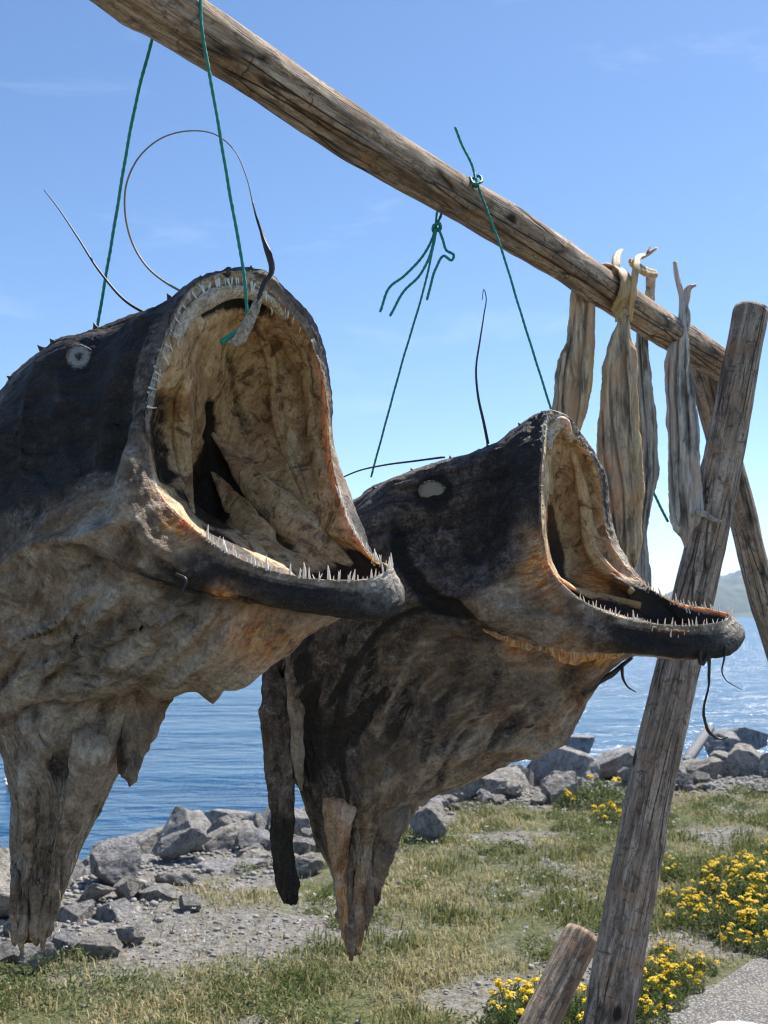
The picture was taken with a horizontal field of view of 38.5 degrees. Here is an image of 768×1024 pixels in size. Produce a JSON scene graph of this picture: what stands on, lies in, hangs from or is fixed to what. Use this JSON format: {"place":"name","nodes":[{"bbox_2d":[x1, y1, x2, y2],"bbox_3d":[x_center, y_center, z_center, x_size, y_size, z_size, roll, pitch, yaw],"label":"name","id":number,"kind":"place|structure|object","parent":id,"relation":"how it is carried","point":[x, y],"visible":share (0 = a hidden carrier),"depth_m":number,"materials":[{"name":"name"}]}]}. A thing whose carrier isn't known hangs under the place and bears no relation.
{"place":"outdoors","nodes":[
{"label":"outdoors","id":0,"kind":"place"},
{"bbox_2d":[0,774,767,1023],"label":"ground","id":1,"kind":"structure","parent":0,"point":[227,948],"depth_m":5.57,"materials":[{"name":"gravel"}]},
{"bbox_2d":[0,846,10,916],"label":"rock","id":2,"kind":"object","parent":1,"relation":"on","point":[5,874],"visible":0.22,"depth_m":5.74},
{"bbox_2d":[3,918,10,936],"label":"rock","id":3,"kind":"object","parent":1,"relation":"on","point":[7,927],"visible":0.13,"depth_m":5.53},
{"bbox_2d":[0,941,19,963],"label":"rock","id":4,"kind":"object","parent":1,"relation":"on","point":[9,952],"visible":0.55,"depth_m":5.04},
{"bbox_2d":[17,942,59,970],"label":"rock","id":5,"kind":"object","parent":1,"relation":"on","point":[30,950],"visible":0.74,"depth_m":4.99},
{"bbox_2d":[46,930,83,959],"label":"rock","id":6,"kind":"object","parent":1,"relation":"on","point":[60,939],"visible":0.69,"depth_m":5.21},
{"bbox_2d":[55,899,94,923],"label":"rock","id":7,"kind":"object","parent":1,"relation":"on","point":[77,913],"visible":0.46,"depth_m":5.74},
{"bbox_2d":[71,859,84,879],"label":"rock","id":8,"kind":"object","parent":1,"relation":"on","point":[79,869],"visible":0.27,"depth_m":6.78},
{"bbox_2d":[77,883,115,901],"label":"rock","id":9,"kind":"object","parent":1,"relation":"on","point":[95,891],"visible":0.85,"depth_m":6.04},
{"bbox_2d":[79,935,122,958],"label":"rock","id":10,"kind":"object","parent":1,"relation":"on","point":[103,944],"visible":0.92,"depth_m":5.20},
{"bbox_2d":[89,835,140,885],"bbox_3d":[-1.622,2.097,6.601,0.304,0.297,0.403,2,-6,-22],"label":"rock","id":11,"kind":"object","parent":1,"relation":"on","point":[113,860],"visible":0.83,"depth_m":6.50,"materials":[{"name":"stone"}]},
{"bbox_2d":[95,898,135,921],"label":"rock","id":12,"kind":"object","parent":1,"relation":"on","point":[123,907],"visible":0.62,"depth_m":5.76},
{"bbox_2d":[112,876,142,899],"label":"rock","id":13,"kind":"object","parent":1,"relation":"on","point":[127,887],"visible":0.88,"depth_m":6.13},
{"bbox_2d":[116,924,144,945],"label":"rock","id":14,"kind":"object","parent":1,"relation":"on","point":[133,934],"visible":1,"depth_m":5.39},
{"bbox_2d":[129,825,164,854],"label":"rock","id":15,"kind":"object","parent":1,"relation":"on","point":[148,838],"visible":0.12,"depth_m":8.52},
{"bbox_2d":[134,883,181,901],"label":"rock","id":16,"kind":"object","parent":1,"relation":"on","point":[162,891],"visible":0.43,"depth_m":6.15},
{"bbox_2d":[155,870,196,885],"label":"rock","id":17,"kind":"object","parent":1,"relation":"on","point":[177,878],"visible":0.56,"depth_m":6.58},
{"bbox_2d":[157,806,211,840],"bbox_3d":[-1.464,2.398,8.328,0.484,0.333,0.438,5,-7,-42],"label":"rock","id":18,"kind":"object","parent":1,"relation":"on","point":[181,818],"visible":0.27,"depth_m":8.27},
{"bbox_2d":[159,827,211,860],"bbox_3d":[-1.334,2.179,7.238,0.383,0.168,0.306,-20,-12,22],"label":"rock","id":19,"kind":"object","parent":1,"relation":"on","point":[176,844],"visible":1,"depth_m":7.17,"materials":[{"name":"stone"}]},
{"bbox_2d":[179,894,200,912],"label":"rock","id":20,"kind":"object","parent":1,"relation":"on","point":[189,902],"visible":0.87,"depth_m":5.92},
{"bbox_2d":[206,815,232,833],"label":"rock","id":21,"kind":"object","parent":1,"relation":"on","point":[224,820],"visible":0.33,"depth_m":8.02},
{"bbox_2d":[203,820,254,852],"bbox_3d":[-1.084,2.379,7.709,0.432,0.401,0.554,-14,-10,43],"label":"rock","id":22,"kind":"object","parent":1,"relation":"on","point":[224,838],"visible":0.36,"depth_m":7.55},
{"bbox_2d":[204,809,260,823],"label":"rock","id":23,"kind":"object","parent":1,"relation":"on","point":[213,815],"visible":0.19,"depth_m":9.44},
{"bbox_2d":[193,858,272,873],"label":"rock","id":24,"kind":"object","parent":1,"relation":"on","point":[226,865],"visible":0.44,"depth_m":7.01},
{"bbox_2d":[236,846,257,856],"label":"rock","id":25,"kind":"object","parent":1,"relation":"on","point":[240,852],"visible":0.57,"depth_m":7.34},
{"bbox_2d":[238,827,270,850],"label":"rock","id":26,"kind":"object","parent":1,"relation":"on","point":[251,836],"visible":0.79,"depth_m":7.51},
{"bbox_2d":[241,811,268,830],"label":"rock","id":27,"kind":"object","parent":1,"relation":"on","point":[257,819],"visible":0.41,"depth_m":8.02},
{"bbox_2d":[239,849,270,857],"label":"rock","id":28,"kind":"object","parent":1,"relation":"on","point":[254,853],"visible":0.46,"depth_m":7.19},
{"bbox_2d":[261,807,270,824],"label":"rock","id":29,"kind":"object","parent":1,"relation":"on","point":[266,814],"visible":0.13,"depth_m":8.79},
{"bbox_2d":[270,807,310,834],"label":"rock","id":30,"kind":"object","parent":1,"relation":"on","point":[302,819],"visible":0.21,"depth_m":8.06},
{"bbox_2d":[298,828,312,837],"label":"rock","id":31,"kind":"object","parent":1,"relation":"on","point":[306,832],"visible":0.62,"depth_m":7.93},
{"bbox_2d":[293,836,318,854],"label":"rock","id":32,"kind":"object","parent":1,"relation":"on","point":[300,843],"visible":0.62,"depth_m":7.45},
{"bbox_2d":[295,852,324,876],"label":"rock","id":33,"kind":"object","parent":1,"relation":"on","point":[306,864],"visible":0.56,"depth_m":6.86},
{"bbox_2d":[0,780,767,1023],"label":"grass","id":34,"kind":"structure","parent":1,"relation":"on","point":[454,910],"depth_m":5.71,"materials":[{"name":"plant"}]},
{"bbox_2d":[25,783,767,948],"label":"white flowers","id":35,"kind":"object","parent":1,"relation":"on","point":[139,911],"visible":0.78,"depth_m":6.23,"materials":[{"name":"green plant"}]},
{"bbox_2d":[27,782,766,1023],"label":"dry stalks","id":36,"kind":"object","parent":1,"relation":"on","point":[430,918],"visible":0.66,"depth_m":5.16,"materials":[{"name":"beige plant"}]},
{"bbox_2d":[409,798,445,841],"bbox_3d":[0.305,2.225,7.958,0.260,0.282,0.349,0,-5,-3],"label":"rock","id":37,"kind":"object","parent":1,"relation":"on","point":[428,817],"visible":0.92,"depth_m":7.83,"materials":[{"name":"stone"}]},
{"bbox_2d":[90,0,767,1023],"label":"drying rack","id":38,"kind":"object","parent":1,"relation":"on","point":[294,94],"visible":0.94,"depth_m":3.27,"materials":[{"name":"brown wood"}]},
{"bbox_2d":[96,0,247,344],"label":"cord","id":39,"kind":"object","parent":38,"relation":"hanging from","point":[227,338],"visible":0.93,"depth_m":1.95,"materials":[{"name":"fabric"}]},
{"bbox_2d":[0,130,404,952],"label":"dried monkfish","id":40,"kind":"object","parent":39,"relation":"hanging from","point":[178,514],"visible":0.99,"depth_m":1.95,"materials":[{"name":"food"}]},
{"bbox_2d":[370,211,454,476],"bbox_3d":[0.015,-0.421,2.693,0.138,0.632,0.347,4,-7,-36],"label":"cord","id":41,"kind":"object","parent":38,"relation":"hanging from","point":[435,229],"visible":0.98,"depth_m":2.63,"materials":[{"name":"fabric"}]},
{"bbox_2d":[454,127,551,408],"bbox_3d":[0.291,-0.584,2.627,0.259,0.665,0.051,2,-6,-23],"label":"cord","id":42,"kind":"object","parent":38,"relation":"hanging from","point":[476,183],"visible":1,"depth_m":2.62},
{"bbox_2d":[258,289,744,960],"bbox_3d":[0.271,0.274,2.708,1.162,1.683,0.501,0,-5,0],"label":"dried monkfish","id":43,"kind":"object","parent":42,"relation":"hanging from","point":[528,617],"visible":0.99,"depth_m":2.64,"materials":[{"name":"food"}]},
{"bbox_2d":[551,291,594,430],"bbox_3d":[0.549,-0.385,3.206,0.117,0.694,0.097,-5,-7,43],"label":"dried cod","id":44,"kind":"object","parent":38,"relation":"hanging from","point":[573,377],"visible":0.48,"depth_m":3.19,"materials":[{"name":"food"}]},
{"bbox_2d":[596,246,657,571],"bbox_3d":[0.733,-0.295,3.263,0.228,1.040,0.138,4,-7,-35],"label":"dried cod","id":45,"kind":"object","parent":38,"relation":"hanging from","point":[619,454],"visible":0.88,"depth_m":3.21,"materials":[{"name":"food"}]},
{"bbox_2d":[635,277,659,587],"bbox_3d":[0.857,-0.217,3.590,0.087,1.083,0.180,-1,-5,10],"label":"dried cod","id":46,"kind":"object","parent":38,"relation":"hanging from","point":[648,427],"visible":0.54,"depth_m":3.61,"materials":[{"name":"food"}]},
{"bbox_2d":[654,492,668,521],"bbox_3d":[0.911,-0.055,3.715,0.102,0.186,0.011,-4,-6,34],"label":"cord","id":47,"kind":"object","parent":38,"relation":"hanging from","point":[661,508],"visible":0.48,"depth_m":3.69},
{"bbox_2d":[664,261,721,547],"bbox_3d":[0.997,-0.354,3.594,0.169,0.945,0.106,0,-5,0],"label":"dried cod","id":48,"kind":"object","parent":38,"relation":"hanging from","point":[687,512],"visible":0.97,"depth_m":3.56,"materials":[{"name":"food"}]},
{"bbox_2d":[421,795,449,808],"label":"rock","id":49,"kind":"object","parent":1,"relation":"on","point":[445,802],"visible":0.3,"depth_m":8.98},
{"bbox_2d":[443,794,459,803],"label":"rock","id":50,"kind":"object","parent":1,"relation":"on","point":[451,798],"visible":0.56,"depth_m":9.12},
{"bbox_2d":[444,778,485,799],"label":"rock","id":51,"kind":"object","parent":1,"relation":"on","point":[471,789],"visible":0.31,"depth_m":9.45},
{"bbox_2d":[476,788,491,800],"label":"rock","id":52,"kind":"object","parent":1,"relation":"on","point":[485,793],"visible":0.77,"depth_m":9.40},
{"bbox_2d":[491,794,505,802],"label":"rock","id":53,"kind":"object","parent":1,"relation":"on","point":[497,798],"visible":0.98,"depth_m":9.34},
{"bbox_2d":[478,989,525,1023],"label":"flowering plant","id":54,"kind":"object","parent":1,"relation":"on","point":[507,1009],"visible":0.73,"depth_m":4.21,"materials":[{"name":"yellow plant"}]},
{"bbox_2d":[482,766,531,795],"bbox_3d":[1.067,2.547,10.047,0.555,0.468,0.712,8,-9,5],"label":"rock","id":55,"kind":"object","parent":1,"relation":"on","point":[494,780],"visible":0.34,"depth_m":9.87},
{"bbox_2d":[484,977,531,1018],"bbox_3d":[0.533,1.966,4.457,0.273,0.167,0.270,3,-6,-30],"label":"flowering plant","id":56,"kind":"object","parent":1,"relation":"on","point":[502,993],"visible":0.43,"depth_m":4.47,"materials":[{"name":"yellow plant"}]},
{"bbox_2d":[496,776,522,795],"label":"rock","id":57,"kind":"object","parent":1,"relation":"on","point":[511,786],"visible":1,"depth_m":9.55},
{"bbox_2d":[516,764,533,785],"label":"rock","id":58,"kind":"object","parent":1,"relation":"on","point":[528,773],"visible":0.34,"depth_m":10.23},
{"bbox_2d":[499,978,569,1023],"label":"flowering plant","id":59,"kind":"object","parent":1,"relation":"on","point":[519,1011],"visible":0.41,"depth_m":4.28,"materials":[{"name":"yellow plant"}]},
{"bbox_2d":[530,792,546,804],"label":"rock","id":60,"kind":"object","parent":1,"relation":"on","point":[539,798],"visible":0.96,"depth_m":9.38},
{"bbox_2d":[541,771,578,802],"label":"rock","id":61,"kind":"object","parent":1,"relation":"on","point":[552,785],"visible":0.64,"depth_m":9.52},
{"bbox_2d":[526,746,599,785],"bbox_3d":[1.738,2.545,10.590,0.708,0.604,0.545,-3,-6,28],"label":"rock","id":62,"kind":"object","parent":1,"relation":"on","point":[580,764],"visible":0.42,"depth_m":10.46,"materials":[{"name":"stone"}]},
{"bbox_2d":[552,788,579,809],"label":"flowering plant","id":63,"kind":"object","parent":1,"relation":"on","point":[560,803],"visible":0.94,"depth_m":9.23,"materials":[{"name":"green plant"}]},
{"bbox_2d":[561,983,586,1023],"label":"flowering plant","id":64,"kind":"object","parent":1,"relation":"on","point":[578,1017],"visible":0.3,"depth_m":4.25,"materials":[{"name":"green plant"}]},
{"bbox_2d":[564,735,594,753],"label":"rock","id":65,"kind":"object","parent":1,"relation":"on","point":[583,743],"visible":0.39,"depth_m":16.64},
{"bbox_2d":[564,770,626,810],"bbox_3d":[1.833,2.339,9.261,0.641,0.321,0.645,0,-5,2],"label":"flowering plant","id":66,"kind":"object","parent":1,"relation":"on","point":[602,794],"visible":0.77,"depth_m":9.23,"materials":[{"name":"green plant"}]},
{"bbox_2d":[588,801,621,825],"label":"flowering plant","id":67,"kind":"object","parent":1,"relation":"on","point":[604,815],"visible":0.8,"depth_m":8.54,"materials":[{"name":"yellow plant"}]},
{"bbox_2d":[595,746,634,779],"bbox_3d":[2.334,2.520,10.983,0.469,0.350,0.542,-2,-6,18],"label":"rock","id":68,"kind":"object","parent":1,"relation":"on","point":[612,762],"visible":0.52,"depth_m":10.78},
{"bbox_2d":[617,767,630,781],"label":"rock","id":69,"kind":"object","parent":1,"relation":"on","point":[624,772],"visible":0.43,"depth_m":10.41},
{"bbox_2d":[637,967,667,1014],"bbox_3d":[1.055,1.968,4.548,0.231,0.174,0.240,-2,-6,16],"label":"flowering plant","id":70,"kind":"object","parent":1,"relation":"on","point":[652,993],"visible":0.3,"depth_m":4.53,"materials":[{"name":"green plant"}]},
{"bbox_2d":[635,994,672,1023],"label":"flowering plant","id":71,"kind":"object","parent":1,"relation":"on","point":[647,1015],"visible":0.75,"depth_m":4.37,"materials":[{"name":"green plant"}]},
{"bbox_2d":[643,956,674,984],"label":"flowering plant","id":72,"kind":"object","parent":1,"relation":"on","point":[656,964],"visible":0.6,"depth_m":4.86,"materials":[{"name":"yellow plant"}]},
{"bbox_2d":[648,940,679,958],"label":"flowering plant","id":73,"kind":"object","parent":1,"relation":"on","point":[662,948],"visible":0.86,"depth_m":5.18,"materials":[{"name":"yellow plant"}]},
{"bbox_2d":[641,974,688,1012],"bbox_3d":[1.152,1.997,4.595,0.239,0.135,0.234,-2,-6,17],"label":"flowering plant","id":74,"kind":"object","parent":1,"relation":"on","point":[670,990],"visible":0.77,"depth_m":4.57,"materials":[{"name":"green plant"}]},
{"bbox_2d":[656,888,678,902],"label":"flowering plant","id":75,"kind":"object","parent":1,"relation":"on","point":[667,894],"visible":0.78,"depth_m":6.19,"materials":[{"name":"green plant"}]},
{"bbox_2d":[660,855,686,881],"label":"flowering plant","id":76,"kind":"object","parent":1,"relation":"on","point":[667,868],"visible":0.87,"depth_m":6.70,"materials":[{"name":"green plant"}]},
{"bbox_2d":[658,947,690,979],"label":"flowering plant","id":77,"kind":"object","parent":1,"relation":"on","point":[672,958],"visible":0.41,"depth_m":4.96,"materials":[{"name":"yellow plant"}]},
{"bbox_2d":[665,903,696,929],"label":"flowering plant","id":78,"kind":"object","parent":1,"relation":"on","point":[681,917],"visible":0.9,"depth_m":5.67,"materials":[{"name":"green plant"}]},
{"bbox_2d":[661,962,706,994],"bbox_3d":[1.295,2.015,4.782,0.209,0.127,0.203,3,-6,-25],"label":"flowering plant","id":79,"kind":"object","parent":1,"relation":"on","point":[677,977],"visible":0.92,"depth_m":4.77,"materials":[{"name":"green plant"}]},
{"bbox_2d":[676,773,692,789],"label":"rock","id":80,"kind":"object","parent":1,"relation":"on","point":[683,779],"visible":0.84,"depth_m":10.04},
{"bbox_2d":[672,886,705,908],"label":"flowering plant","id":81,"kind":"object","parent":1,"relation":"on","point":[686,898],"visible":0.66,"depth_m":6.08,"materials":[{"name":"yellow plant"}]},
{"bbox_2d":[683,759,699,772],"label":"rock","id":82,"kind":"object","parent":1,"relation":"on","point":[687,762],"visible":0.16,"depth_m":11.39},
{"bbox_2d":[682,724,713,759],"bbox_3d":[3.985,2.907,13.880,0.100,0.100,3.183,-2,-4,21],"label":"concrete post","id":83,"kind":"object","parent":1,"relation":"on","point":[694,749],"visible":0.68,"depth_m":13.44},
{"bbox_2d":[677,893,719,921],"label":"flowering plant","id":84,"kind":"object","parent":1,"relation":"on","point":[695,897],"visible":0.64,"depth_m":5.84,"materials":[{"name":"yellow plant"}]},
{"bbox_2d":[691,770,709,783],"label":"rock","id":85,"kind":"object","parent":1,"relation":"on","point":[700,776],"visible":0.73,"depth_m":10.33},
{"bbox_2d":[684,951,719,975],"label":"flowering plant","id":86,"kind":"object","parent":1,"relation":"on","point":[700,963],"visible":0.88,"depth_m":4.99,"materials":[{"name":"green plant"}]},
{"bbox_2d":[686,756,722,778],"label":"rock","id":87,"kind":"object","parent":1,"relation":"on","point":[711,766],"visible":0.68,"depth_m":10.64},
{"bbox_2d":[689,874,732,902],"bbox_3d":[1.862,2.132,6.252,0.260,0.150,0.266,-3,-6,26],"label":"flowering plant","id":88,"kind":"object","parent":1,"relation":"on","point":[703,885],"visible":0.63,"depth_m":6.24,"materials":[{"name":"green plant"}]},
{"bbox_2d":[709,750,728,774],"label":"rock","id":89,"kind":"object","parent":1,"relation":"on","point":[722,755],"visible":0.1,"depth_m":11.53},
{"bbox_2d":[701,855,742,882],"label":"flowering plant","id":90,"kind":"object","parent":1,"relation":"on","point":[720,871],"visible":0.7,"depth_m":6.66,"materials":[{"name":"yellow plant"}]},
{"bbox_2d":[692,891,752,940],"bbox_3d":[1.709,2.036,5.585,0.309,0.220,0.297,2,-6,-24],"label":"flowering plant","id":91,"kind":"object","parent":1,"relation":"on","point":[725,920],"visible":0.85,"depth_m":5.57,"materials":[{"name":"green plant"}]},
{"bbox_2d":[704,729,740,755],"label":"rock","id":92,"kind":"object","parent":1,"relation":"on","point":[712,744],"visible":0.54,"depth_m":15.57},
{"bbox_2d":[720,761,739,777],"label":"rock","id":93,"kind":"object","parent":1,"relation":"on","point":[728,768],"visible":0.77,"depth_m":10.82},
{"bbox_2d":[714,922,753,950],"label":"flowering plant","id":94,"kind":"object","parent":1,"relation":"on","point":[723,937],"visible":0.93,"depth_m":5.35,"materials":[{"name":"green plant"}]},
{"bbox_2d":[709,863,762,908],"bbox_3d":[1.960,2.069,6.101,0.310,0.233,0.323,0,-5,-3],"label":"flowering plant","id":95,"kind":"object","parent":1,"relation":"on","point":[726,887],"visible":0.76,"depth_m":6.10,"materials":[{"name":"green plant"}]},
{"bbox_2d":[718,892,767,934],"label":"flowering plant","id":96,"kind":"object","parent":1,"relation":"on","point":[747,905],"visible":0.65,"depth_m":5.67,"materials":[{"name":"yellow plant"}]},
{"bbox_2d":[728,849,758,867],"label":"flowering plant","id":97,"kind":"object","parent":1,"relation":"on","point":[744,857],"visible":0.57,"depth_m":6.99,"materials":[{"name":"yellow plant"}]},
{"bbox_2d":[726,743,761,776],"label":"rock","id":98,"kind":"object","parent":1,"relation":"on","point":[745,757],"visible":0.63,"depth_m":10.98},
{"bbox_2d":[730,853,767,884],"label":"flowering plant","id":99,"kind":"object","parent":1,"relation":"on","point":[749,870],"visible":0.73,"depth_m":6.56,"materials":[{"name":"yellow plant"}]},
{"bbox_2d":[732,727,767,749],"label":"rock","id":100,"kind":"object","parent":1,"relation":"on","point":[756,739],"visible":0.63,"depth_m":16.56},
{"bbox_2d":[734,873,767,904],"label":"flowering plant","id":101,"kind":"object","parent":1,"relation":"on","point":[758,886],"visible":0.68,"depth_m":6.10,"materials":[{"name":"yellow plant"}]},
{"bbox_2d":[736,906,767,941],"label":"flowering plant","id":102,"kind":"object","parent":1,"relation":"on","point":[761,912],"visible":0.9,"depth_m":5.52,"materials":[{"name":"green plant"}]},
{"bbox_2d":[746,930,767,957],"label":"flowering plant","id":103,"kind":"object","parent":1,"relation":"on","point":[761,944],"visible":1,"depth_m":5.27,"materials":[{"name":"green plant"}]},
{"bbox_2d":[749,886,767,913],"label":"flowering plant","id":104,"kind":"object","parent":1,"relation":"on","point":[764,900],"visible":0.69,"depth_m":5.90,"materials":[{"name":"yellow plant"}]},
{"bbox_2d":[753,839,767,865],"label":"flowering plant","id":105,"kind":"object","parent":1,"relation":"on","point":[765,852],"visible":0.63,"depth_m":7.16,"materials":[{"name":"yellow plant"}]},
{"bbox_2d":[757,752,767,775],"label":"rock","id":106,"kind":"object","parent":1,"relation":"on","point":[762,766],"visible":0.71,"depth_m":10.86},
{"bbox_2d":[0,617,767,860],"bbox_3d":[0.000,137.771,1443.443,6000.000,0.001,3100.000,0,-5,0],"label":"water","id":107,"kind":"structure","parent":0,"point":[203,755],"depth_m":23.84,"materials":[{"name":"liquid"}]},
{"bbox_2d":[0,0,767,594],"label":"sky","id":108,"kind":"structure","parent":0,"point":[631,126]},
{"bbox_2d":[639,951,767,1023],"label":"path","id":109,"kind":"structure","parent":0,"point":[744,997],"depth_m":4.61,"materials":[{"name":"gravel"}]},
{"bbox_2d":[712,1021,755,1023],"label":"painted marking","id":110,"kind":"object","parent":109,"relation":"on","point":[730,1022],"visible":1,"depth_m":4.36,"materials":[{"name":"white paint"}]},
{"bbox_2d":[663,581,750,613],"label":"hills","id":111,"kind":"structure","parent":0,"point":[734,598],"depth_m":1535.20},
{"bbox_2d":[718,570,742,585],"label":"hills","id":112,"kind":"structure","parent":0,"point":[734,578],"depth_m":2049.92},
{"bbox_2d":[732,612,752,616],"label":"shoreline","id":113,"kind":"structure","parent":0,"point":[745,614],"depth_m":1331.88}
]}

